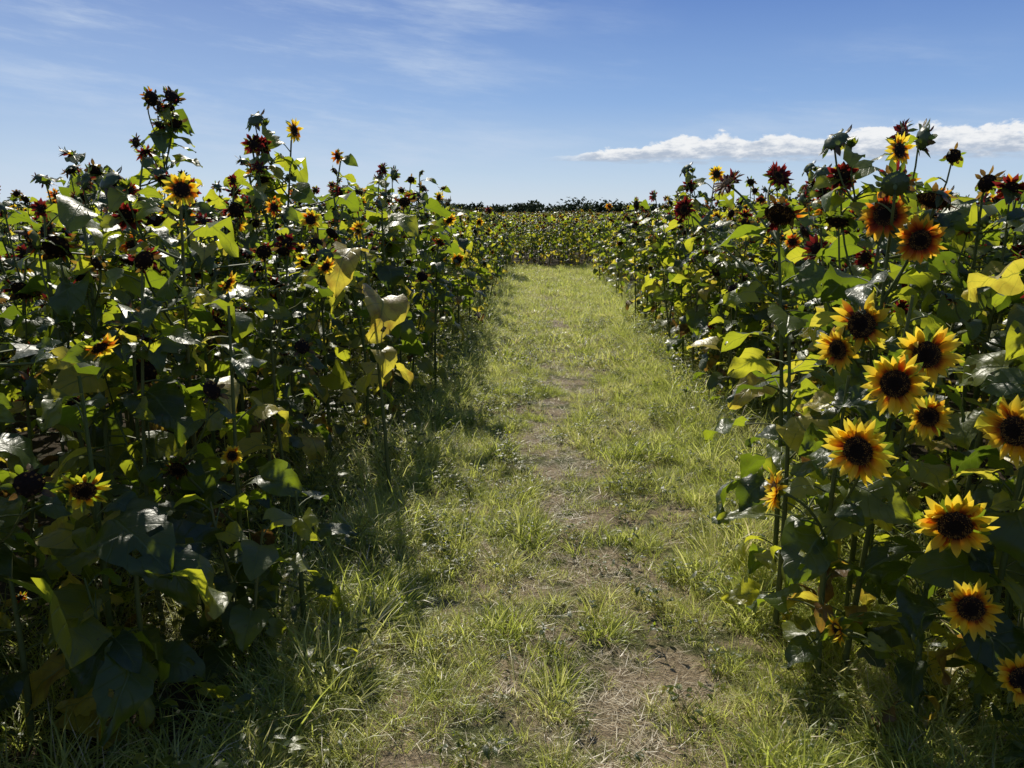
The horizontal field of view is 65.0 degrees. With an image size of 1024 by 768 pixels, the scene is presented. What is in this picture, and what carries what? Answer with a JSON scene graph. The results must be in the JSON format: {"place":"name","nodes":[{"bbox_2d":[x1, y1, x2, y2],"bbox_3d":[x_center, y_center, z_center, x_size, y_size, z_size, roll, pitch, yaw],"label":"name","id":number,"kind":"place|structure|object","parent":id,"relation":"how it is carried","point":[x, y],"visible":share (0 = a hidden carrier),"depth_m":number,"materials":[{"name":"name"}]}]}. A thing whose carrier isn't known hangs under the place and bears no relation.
{"place":"outdoors","nodes":[
{"label":"outdoors","id":0,"kind":"place"},
{"bbox_2d":[0,109,1023,767],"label":"sunflower field","id":1,"kind":"structure","parent":0,"point":[656,249],"depth_m":6.89,"materials":[{"name":"green plant"}]},
{"bbox_2d":[0,241,1023,767],"bbox_3d":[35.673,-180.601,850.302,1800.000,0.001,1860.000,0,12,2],"label":"ground","id":2,"kind":"structure","parent":0,"point":[44,445],"depth_m":4.35,"materials":[{"name":"green plant"}]},
{"bbox_2d":[0,457,7,467],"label":"sunflower plant","id":3,"kind":"object","parent":2,"relation":"on","point":[3,459],"visible":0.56,"depth_m":4.49,"materials":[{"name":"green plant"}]},
{"bbox_2d":[0,255,12,497],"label":"sunflower plant","id":4,"kind":"object","parent":2,"relation":"on","point":[4,493],"visible":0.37,"depth_m":4.42,"materials":[{"name":"green plant"}]},
{"bbox_2d":[0,301,32,481],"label":"sunflower plant","id":5,"kind":"object","parent":2,"relation":"on","point":[6,323],"visible":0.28,"depth_m":3.71,"materials":[{"name":"green plant"}]},
{"bbox_2d":[0,244,90,566],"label":"sunflower plant","id":6,"kind":"object","parent":2,"relation":"on","point":[26,328],"visible":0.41,"depth_m":3.43,"materials":[{"name":"green plant"}]},
{"bbox_2d":[0,216,101,513],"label":"sunflower plant","id":7,"kind":"object","parent":2,"relation":"on","point":[7,275],"visible":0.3,"depth_m":3.89,"materials":[{"name":"green plant"}]},
{"bbox_2d":[0,298,118,605],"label":"sunflower plant","id":8,"kind":"object","parent":2,"relation":"on","point":[29,483],"visible":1,"depth_m":2.35,"materials":[{"name":"green plant"}]},
{"bbox_2d":[8,259,110,474],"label":"sunflower plant","id":9,"kind":"object","parent":2,"relation":"on","point":[18,408],"visible":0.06,"depth_m":4.91,"materials":[{"name":"green plant"}]},
{"bbox_2d":[0,538,130,745],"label":"sunflower plant","id":10,"kind":"object","parent":2,"relation":"on","point":[85,640],"visible":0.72,"depth_m":2.39,"materials":[{"name":"green plant"}]},
{"bbox_2d":[0,202,164,520],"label":"sunflower plant","id":11,"kind":"object","parent":2,"relation":"on","point":[115,452],"visible":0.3,"depth_m":3.47,"materials":[{"name":"green plant"}]},
{"bbox_2d":[0,198,167,588],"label":"sunflower plant","id":12,"kind":"object","parent":2,"relation":"on","point":[35,283],"visible":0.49,"depth_m":3.24,"materials":[{"name":"green plant"}]},
{"bbox_2d":[13,188,186,606],"bbox_3d":[-1.664,0.111,3.224,0.639,1.732,0.725,-1,4,-38],"label":"sunflower plant","id":13,"kind":"object","parent":2,"relation":"on","point":[66,300],"visible":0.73,"depth_m":3.04,"materials":[{"name":"green plant"}]},
{"bbox_2d":[30,147,171,440],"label":"sunflower plant","id":14,"kind":"object","parent":2,"relation":"on","point":[74,157],"visible":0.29,"depth_m":4.97,"materials":[{"name":"green plant"}]},
{"bbox_2d":[0,375,221,716],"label":"sunflower plant","id":15,"kind":"object","parent":2,"relation":"on","point":[151,533],"visible":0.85,"depth_m":2.47,"materials":[{"name":"green plant"}]},
{"bbox_2d":[35,144,198,448],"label":"sunflower plant","id":16,"kind":"object","parent":2,"relation":"on","point":[97,173],"visible":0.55,"depth_m":4.61,"materials":[{"name":"green plant"}]},
{"bbox_2d":[36,299,230,618],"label":"sunflower plant","id":17,"kind":"object","parent":2,"relation":"on","point":[166,407],"visible":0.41,"depth_m":3.03,"materials":[{"name":"green plant"}]},
{"bbox_2d":[53,182,231,460],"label":"sunflower plant","id":18,"kind":"object","parent":2,"relation":"on","point":[155,220],"visible":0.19,"depth_m":4.26,"materials":[{"name":"green plant"}]},
{"bbox_2d":[51,495,233,746],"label":"sunflower plant","id":19,"kind":"object","parent":2,"relation":"on","point":[95,681],"visible":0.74,"depth_m":2.39,"materials":[{"name":"green plant"}]},
{"bbox_2d":[54,246,236,639],"bbox_3d":[-1.364,0.245,3.076,0.673,1.532,0.694,-3,12,-12],"label":"sunflower plant","id":20,"kind":"object","parent":2,"relation":"on","point":[154,349],"visible":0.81,"depth_m":2.97,"materials":[{"name":"green plant"}]},
{"bbox_2d":[129,86,211,404],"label":"sunflower plant","id":21,"kind":"object","parent":2,"relation":"on","point":[162,135],"visible":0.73,"depth_m":5.56,"materials":[{"name":"green plant"}]},
{"bbox_2d":[97,166,253,563],"bbox_3d":[-1.415,-0.004,3.525,0.645,1.832,0.601,6,14,27],"label":"sunflower plant","id":22,"kind":"object","parent":2,"relation":"on","point":[180,189],"visible":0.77,"depth_m":3.38,"materials":[{"name":"green plant"}]},
{"bbox_2d":[106,177,298,526],"bbox_3d":[-1.589,-0.147,4.308,0.862,1.845,0.819,5,13,21],"label":"sunflower plant","id":23,"kind":"object","parent":2,"relation":"on","point":[198,250],"visible":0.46,"depth_m":4.11,"materials":[{"name":"green plant"}]},
{"bbox_2d":[163,169,248,453],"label":"sunflower plant","id":24,"kind":"object","parent":2,"relation":"on","point":[212,195],"visible":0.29,"depth_m":5.32,"materials":[{"name":"green plant"}]},
{"bbox_2d":[161,215,271,483],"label":"sunflower plant","id":25,"kind":"object","parent":2,"relation":"on","point":[220,366],"visible":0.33,"depth_m":4.88,"materials":[{"name":"green plant"}]},
{"bbox_2d":[165,174,287,439],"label":"sunflower plant","id":26,"kind":"object","parent":2,"relation":"on","point":[235,209],"visible":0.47,"depth_m":5.21,"materials":[{"name":"green plant"}]},
{"bbox_2d":[154,306,307,609],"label":"sunflower plant","id":27,"kind":"object","parent":2,"relation":"on","point":[277,477],"visible":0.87,"depth_m":3.13,"materials":[{"name":"green plant"}]},
{"bbox_2d":[224,241,334,532],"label":"sunflower plant","id":28,"kind":"object","parent":2,"relation":"on","point":[286,400],"visible":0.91,"depth_m":3.97,"materials":[{"name":"green plant"}]},
{"bbox_2d":[222,233,340,501],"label":"sunflower plant","id":29,"kind":"object","parent":2,"relation":"on","point":[266,395],"visible":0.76,"depth_m":4.24,"materials":[{"name":"green plant"}]},
{"bbox_2d":[231,223,343,467],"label":"sunflower plant","id":30,"kind":"object","parent":2,"relation":"on","point":[312,447],"visible":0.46,"depth_m":4.84,"materials":[{"name":"green plant"}]},
{"bbox_2d":[224,215,359,465],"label":"sunflower plant","id":31,"kind":"object","parent":2,"relation":"on","point":[295,300],"visible":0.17,"depth_m":5.21,"materials":[{"name":"green plant"}]},
{"bbox_2d":[250,490,359,638],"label":"sunflower plant","id":32,"kind":"object","parent":2,"relation":"on","point":[304,524],"visible":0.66,"depth_m":3.14,"materials":[{"name":"green plant"}]},
{"bbox_2d":[293,209,360,458],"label":"sunflower plant","id":33,"kind":"object","parent":2,"relation":"on","point":[336,379],"visible":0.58,"depth_m":5.22,"materials":[{"name":"green plant"}]},
{"bbox_2d":[265,183,400,445],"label":"sunflower plant","id":34,"kind":"object","parent":2,"relation":"on","point":[350,200],"visible":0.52,"depth_m":5.40,"materials":[{"name":"green plant"}]},
{"bbox_2d":[325,221,413,495],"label":"sunflower plant","id":35,"kind":"object","parent":2,"relation":"on","point":[390,312],"visible":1,"depth_m":4.42,"materials":[{"name":"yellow plant"}]},
{"bbox_2d":[407,243,464,388],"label":"sunflower plant","id":36,"kind":"object","parent":2,"relation":"on","point":[431,326],"visible":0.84,"depth_m":7.22,"materials":[{"name":"green plant"}]},
{"bbox_2d":[0,259,1023,767],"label":"tall grass","id":37,"kind":"structure","parent":2,"relation":"on","point":[64,751],"depth_m":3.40,"materials":[{"name":"green plant"}]},
{"bbox_2d":[6,196,1023,213],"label":"distant trees","id":38,"kind":"object","parent":2,"relation":"on","point":[531,206],"visible":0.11,"depth_m":233.67,"materials":[{"name":"green plant"}]},
{"bbox_2d":[443,261,684,368],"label":"short grass","id":39,"kind":"structure","parent":2,"relation":"on","point":[566,276],"depth_m":12.25,"materials":[{"name":"green plant"}]},
{"bbox_2d":[673,161,835,581],"bbox_3d":[1.095,-0.026,3.534,0.771,1.870,0.665,0,12,2],"label":"sunflower plant","id":40,"kind":"object","parent":2,"relation":"on","point":[808,273],"visible":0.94,"depth_m":3.43,"materials":[{"name":"green plant"}]},
{"bbox_2d":[716,339,864,636],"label":"sunflower plant","id":41,"kind":"object","parent":2,"relation":"on","point":[750,493],"visible":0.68,"depth_m":3.03,"materials":[{"name":"green plant"}]},
{"bbox_2d":[774,225,861,445],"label":"sunflower plant","id":42,"kind":"object","parent":2,"relation":"on","point":[790,241],"visible":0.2,"depth_m":4.54,"materials":[{"name":"green plant"}]},
{"bbox_2d":[769,184,885,480],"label":"sunflower plant","id":43,"kind":"object","parent":2,"relation":"on","point":[805,232],"visible":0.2,"depth_m":4.65,"materials":[{"name":"green plant"}]},
{"bbox_2d":[746,375,912,679],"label":"sunflower plant","id":44,"kind":"object","parent":2,"relation":"on","point":[860,446],"visible":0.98,"depth_m":2.54,"materials":[{"name":"green plant"}]},
{"bbox_2d":[784,210,880,431],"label":"sunflower plant","id":45,"kind":"object","parent":2,"relation":"on","point":[870,243],"visible":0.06,"depth_m":5.10,"materials":[{"name":"green plant"}]},
{"bbox_2d":[783,125,938,555],"bbox_3d":[1.630,-0.150,3.747,0.718,2.025,0.625,9,15,37],"label":"sunflower plant","id":46,"kind":"object","parent":2,"relation":"on","point":[846,177],"visible":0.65,"depth_m":3.59,"materials":[{"name":"green plant"}]},
{"bbox_2d":[784,159,966,616],"bbox_3d":[1.330,0.119,2.976,0.558,1.820,0.592,0,12,2],"label":"sunflower plant","id":47,"kind":"object","parent":2,"relation":"on","point":[860,317],"visible":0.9,"depth_m":2.73,"materials":[{"name":"green plant"}]},
{"bbox_2d":[787,295,964,667],"bbox_3d":[1.235,0.403,2.653,0.541,1.402,0.789,0,12,2],"label":"sunflower plant","id":48,"kind":"object","parent":2,"relation":"on","point":[927,355],"visible":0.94,"depth_m":2.46,"materials":[{"name":"green plant"}]},
{"bbox_2d":[811,118,965,451],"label":"sunflower plant","id":49,"kind":"object","parent":2,"relation":"on","point":[923,139],"visible":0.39,"depth_m":4.15,"materials":[{"name":"green plant"}]},
{"bbox_2d":[846,208,984,532],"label":"sunflower plant","id":50,"kind":"object","parent":2,"relation":"on","point":[962,241],"visible":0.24,"depth_m":4.00,"materials":[{"name":"green plant"}]},
{"bbox_2d":[815,537,1023,739],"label":"sunflower plant","id":51,"kind":"object","parent":2,"relation":"on","point":[1006,640],"visible":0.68,"depth_m":2.48,"materials":[{"name":"green plant"}]},
{"bbox_2d":[880,216,1011,446],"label":"sunflower plant","id":52,"kind":"object","parent":2,"relation":"on","point":[937,295],"visible":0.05,"depth_m":5.27,"materials":[{"name":"green plant"}]},
{"bbox_2d":[889,194,1023,453],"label":"sunflower plant","id":53,"kind":"object","parent":2,"relation":"on","point":[986,221],"visible":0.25,"depth_m":4.58,"materials":[{"name":"green plant"}]},
{"bbox_2d":[906,320,1023,733],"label":"sunflower plant","id":54,"kind":"object","parent":2,"relation":"on","point":[955,525],"visible":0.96,"depth_m":2.25,"materials":[{"name":"green plant"}]},
{"bbox_2d":[906,166,1023,512],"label":"sunflower plant","id":55,"kind":"object","parent":2,"relation":"on","point":[954,220],"visible":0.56,"depth_m":3.67,"materials":[{"name":"green plant"}]},
{"bbox_2d":[938,186,1011,480],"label":"sunflower plant","id":56,"kind":"object","parent":2,"relation":"on","point":[957,325],"visible":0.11,"depth_m":4.87,"materials":[{"name":"green plant"}]},
{"bbox_2d":[928,192,1023,671],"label":"sunflower plant","id":57,"kind":"object","parent":2,"relation":"on","point":[1009,283],"visible":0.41,"depth_m":2.64,"materials":[{"name":"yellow plant"}]},
{"bbox_2d":[937,181,1023,451],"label":"sunflower plant","id":58,"kind":"object","parent":2,"relation":"on","point":[1001,206],"visible":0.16,"depth_m":4.65,"materials":[{"name":"green plant"}]},
{"bbox_2d":[938,224,1023,499],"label":"sunflower plant","id":59,"kind":"object","parent":2,"relation":"on","point":[963,434],"visible":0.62,"depth_m":3.27,"materials":[{"name":"green plant"}]},
{"bbox_2d":[992,291,1023,370],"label":"sunflower plant","id":60,"kind":"object","parent":2,"relation":"on","point":[998,299],"visible":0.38,"depth_m":2.91,"materials":[{"name":"green plant"}]},
{"bbox_2d":[992,207,1023,303],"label":"sunflower plant","id":61,"kind":"object","parent":2,"relation":"on","point":[998,253],"visible":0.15,"depth_m":4.21,"materials":[{"name":"green plant"}]},
{"bbox_2d":[992,393,1023,485],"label":"sunflower plant","id":62,"kind":"object","parent":2,"relation":"on","point":[1012,396],"visible":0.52,"depth_m":3.11,"materials":[{"name":"green plant"}]},
{"bbox_2d":[0,0,1023,211],"label":"sky","id":63,"kind":"structure","parent":0,"point":[500,102],"materials":[{"name":"blue"}]},
{"bbox_2d":[212,271,1004,767],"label":"dirt path","id":64,"kind":"structure","parent":0,"point":[676,671],"depth_m":3.03,"materials":[{"name":"soil"}]},
{"bbox_2d":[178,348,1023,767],"bbox_3d":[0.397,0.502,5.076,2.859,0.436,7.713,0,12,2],"label":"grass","id":65,"kind":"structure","parent":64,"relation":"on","point":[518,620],"depth_m":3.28,"materials":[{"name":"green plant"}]},
{"bbox_2d":[307,290,940,767],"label":"dry straw","id":66,"kind":"object","parent":64,"relation":"on","point":[623,702],"visible":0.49,"depth_m":2.98,"materials":[{"name":"beige plant"}]}
]}

